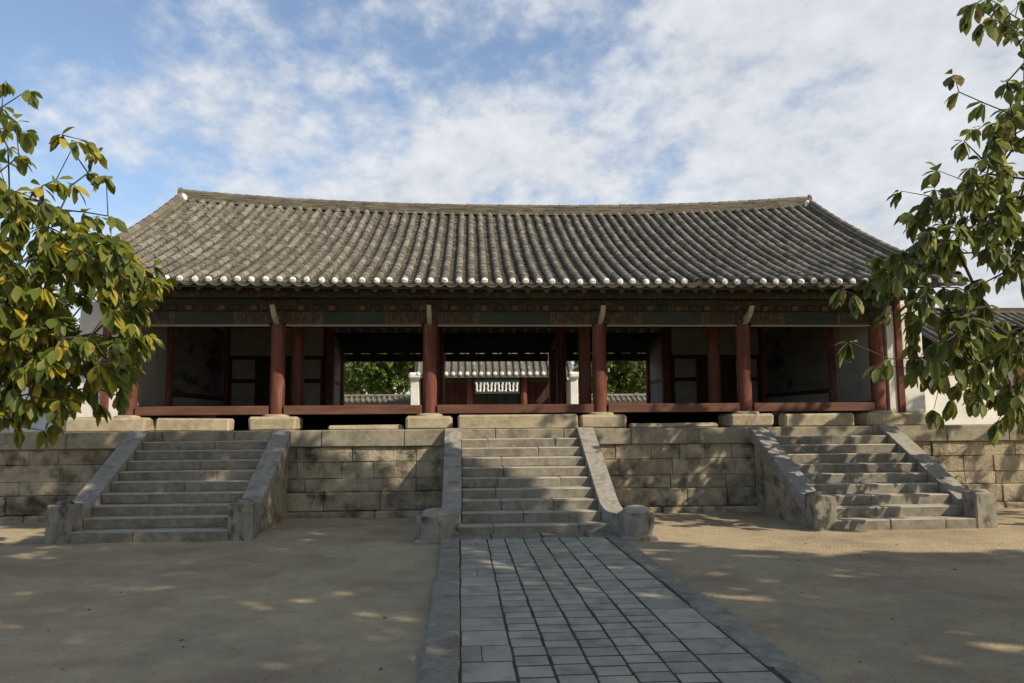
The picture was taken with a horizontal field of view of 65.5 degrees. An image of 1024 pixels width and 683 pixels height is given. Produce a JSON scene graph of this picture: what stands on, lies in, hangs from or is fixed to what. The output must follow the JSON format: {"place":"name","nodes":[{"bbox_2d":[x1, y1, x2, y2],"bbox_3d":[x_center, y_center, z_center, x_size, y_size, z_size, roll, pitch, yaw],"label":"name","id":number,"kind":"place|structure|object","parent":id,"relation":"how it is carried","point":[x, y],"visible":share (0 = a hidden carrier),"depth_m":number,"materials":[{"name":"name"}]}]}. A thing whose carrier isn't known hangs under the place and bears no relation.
{"place":"outdoors","nodes":[
{"label":"outdoors","id":0,"kind":"place"},
{"bbox_2d":[344,394,410,404],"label":"courtyard wall","id":1,"kind":"structure","parent":0,"point":[377,399],"depth_m":44.33,"materials":[{"name":"tile"}]},
{"bbox_2d":[408,353,578,405],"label":"gate","id":2,"kind":"structure","parent":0,"point":[495,382],"depth_m":39.70,"materials":[{"name":"wood"}]},
{"bbox_2d":[474,394,485,404],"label":"door leaf","id":3,"kind":"structure","parent":2,"relation":"in","point":[479,399],"depth_m":40.85,"materials":[{"name":"wood"}]},
{"bbox_2d":[487,394,495,404],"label":"door leaf","id":4,"kind":"structure","parent":2,"relation":"in","point":[491,398],"depth_m":40.89,"materials":[{"name":"brown wood"}]},
{"bbox_2d":[497,394,505,403],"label":"door leaf","id":5,"kind":"structure","parent":2,"relation":"in","point":[501,398],"depth_m":40.93,"materials":[{"name":"wood"}]},
{"bbox_2d":[506,394,517,403],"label":"door leaf","id":6,"kind":"structure","parent":2,"relation":"in","point":[510,398],"depth_m":40.96,"materials":[{"name":"wood"}]},
{"bbox_2d":[0,508,1023,682],"bbox_3d":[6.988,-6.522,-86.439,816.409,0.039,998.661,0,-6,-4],"label":"ground","id":7,"kind":"structure","parent":0,"point":[766,577],"depth_m":9.96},
{"bbox_2d":[0,80,176,449],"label":"broadleaf tree","id":8,"kind":"object","parent":7,"relation":"on","point":[45,351],"visible":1,"depth_m":11.86,"materials":[{"name":"green plant"}]},
{"bbox_2d":[45,429,291,543],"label":"stone staircase","id":9,"kind":"structure","parent":7,"relation":"on","point":[139,487],"depth_m":16.31,"materials":[{"name":"stone"}]},
{"bbox_2d":[0,423,1023,522],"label":"stone terrace","id":10,"kind":"structure","parent":7,"relation":"on","point":[392,473],"depth_m":19.01,"materials":[{"name":"stone"}]},
{"bbox_2d":[155,418,233,431],"bbox_3d":[-7.733,2.042,19.439,1.772,0.352,0.467,0,-6,-4],"label":"step stone","id":11,"kind":"object","parent":10,"relation":"on","point":[190,424],"visible":0.88,"depth_m":19.23,"materials":[{"name":"beige stone"}]},
{"bbox_2d":[328,424,403,429],"bbox_3d":[-3.666,2.178,20.093,1.871,0.159,0.468,0,-6,-4],"label":"step stone","id":12,"kind":"object","parent":10,"relation":"on","point":[363,427],"visible":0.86,"depth_m":19.89,"materials":[{"name":"beige stone"}]},
{"bbox_2d":[54,187,967,431],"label":"wooden hall","id":13,"kind":"structure","parent":10,"relation":"on","point":[267,313],"depth_m":22.20,"materials":[{"name":"red paint"}]},
{"bbox_2d":[458,414,577,428],"bbox_3d":[0.142,2.019,19.923,2.993,0.386,0.479,0,-6,-4],"label":"step stone","id":14,"kind":"object","parent":10,"relation":"on","point":[526,421],"visible":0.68,"depth_m":19.71,"materials":[{"name":"beige stone"}]},
{"bbox_2d":[628,422,717,427],"bbox_3d":[4.168,2.178,20.648,2.268,0.145,0.476,0,-6,-4],"label":"step stone","id":15,"kind":"object","parent":10,"relation":"on","point":[667,425],"visible":0.9,"depth_m":20.44,"materials":[{"name":"beige stone"}]},
{"bbox_2d":[779,413,853,426],"bbox_3d":[7.819,2.018,20.449,1.845,0.352,0.470,0,-6,-4],"label":"step stone","id":16,"kind":"object","parent":10,"relation":"on","point":[819,419],"visible":0.92,"depth_m":20.23,"materials":[{"name":"beige stone"}]},
{"bbox_2d":[0,513,1023,682],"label":"grit","id":17,"kind":"object","parent":7,"relation":"on","point":[182,657],"visible":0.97,"depth_m":8.73,"materials":[{"name":"beige gravel"}]},
{"bbox_2d":[452,531,617,539],"bbox_3d":[0.373,3.729,15.143,3.380,0.110,0.660,0,-6,-4],"label":"path threshold","id":18,"kind":"object","parent":7,"relation":"on","point":[536,535],"visible":0.59,"depth_m":15.04,"materials":[{"name":"stone"}]},
{"bbox_2d":[414,427,659,544],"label":"stone staircase","id":19,"kind":"structure","parent":7,"relation":"on","point":[531,485],"depth_m":16.65,"materials":[{"name":"stone"}]},
{"bbox_2d":[749,425,997,530],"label":"stone staircase","id":20,"kind":"structure","parent":7,"relation":"on","point":[891,477],"depth_m":17.38,"materials":[{"name":"stone"}]},
{"bbox_2d":[829,0,1023,447],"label":"broadleaf tree","id":21,"kind":"object","parent":7,"relation":"on","point":[943,257],"visible":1,"depth_m":15.46,"materials":[{"name":"green plant"}]},
{"bbox_2d":[0,0,1023,393],"label":"sky","id":22,"kind":"structure","parent":0,"point":[838,103],"materials":[{"name":"blue"}]},
{"bbox_2d":[578,394,645,403],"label":"courtyard wall","id":23,"kind":"structure","parent":0,"point":[626,398],"depth_m":45.20,"materials":[{"name":"tile"}]},
{"bbox_2d":[458,537,791,682],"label":"path","id":24,"kind":"structure","parent":0,"point":[477,612],"depth_m":8.55,"materials":[{"name":"grey stone"}]},
{"bbox_2d":[417,536,824,682],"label":"path kerb","id":25,"kind":"structure","parent":24,"relation":"on","point":[440,661],"depth_m":8.37,"materials":[{"name":"stone"}]},
{"bbox_2d":[921,308,1023,420],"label":"side building","id":26,"kind":"structure","parent":0,"point":[1013,316],"depth_m":30.74,"materials":[{"name":"tile"}]},
{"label":"inner courtyard","id":27,"kind":"structure","parent":0,"visible":0},
{"bbox_2d":[1,361,72,431],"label":"courtyard wall","id":28,"kind":"structure","parent":27,"relation":"on","point":[41,424],"depth_m":22.86,"materials":[{"name":"tile"}]},
{"bbox_2d":[3,286,96,338],"bbox_3d":[-19.225,0.538,31.651,6.509,6.140,6.907,0,-6,-4],"label":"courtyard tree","id":29,"kind":"object","parent":27,"relation":"on","point":[64,299],"visible":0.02,"depth_m":31.09,"materials":[{"name":"green plant"}]},
{"bbox_2d":[344,362,371,393],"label":"courtyard tree","id":30,"kind":"object","parent":27,"relation":"on","point":[350,382],"visible":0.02,"depth_m":54.01,"materials":[{"name":"green plant"}]},
{"bbox_2d":[344,353,416,393],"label":"courtyard tree","id":31,"kind":"object","parent":27,"relation":"on","point":[390,372],"visible":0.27,"depth_m":49.96,"materials":[{"name":"green plant"}]},
{"bbox_2d":[351,353,409,393],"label":"courtyard tree","id":32,"kind":"object","parent":27,"relation":"on","point":[366,391],"visible":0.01,"depth_m":60.28,"materials":[{"name":"green plant"}]},
{"bbox_2d":[573,353,644,391],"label":"courtyard tree","id":33,"kind":"object","parent":27,"relation":"on","point":[575,362],"visible":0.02,"depth_m":62.42,"materials":[{"name":"green plant"}]},
{"bbox_2d":[573,353,645,393],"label":"courtyard tree","id":34,"kind":"object","parent":27,"relation":"on","point":[632,375],"visible":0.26,"depth_m":52.64,"materials":[{"name":"green plant"}]},
{"bbox_2d":[609,363,644,384],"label":"courtyard tree","id":35,"kind":"object","parent":27,"relation":"on","point":[638,367],"depth_m":58.33,"materials":[{"name":"green plant"}]},
{"bbox_2d":[921,354,996,424],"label":"courtyard wall","id":36,"kind":"structure","parent":27,"relation":"on","point":[962,417],"depth_m":24.65,"materials":[{"name":"white plaster"}]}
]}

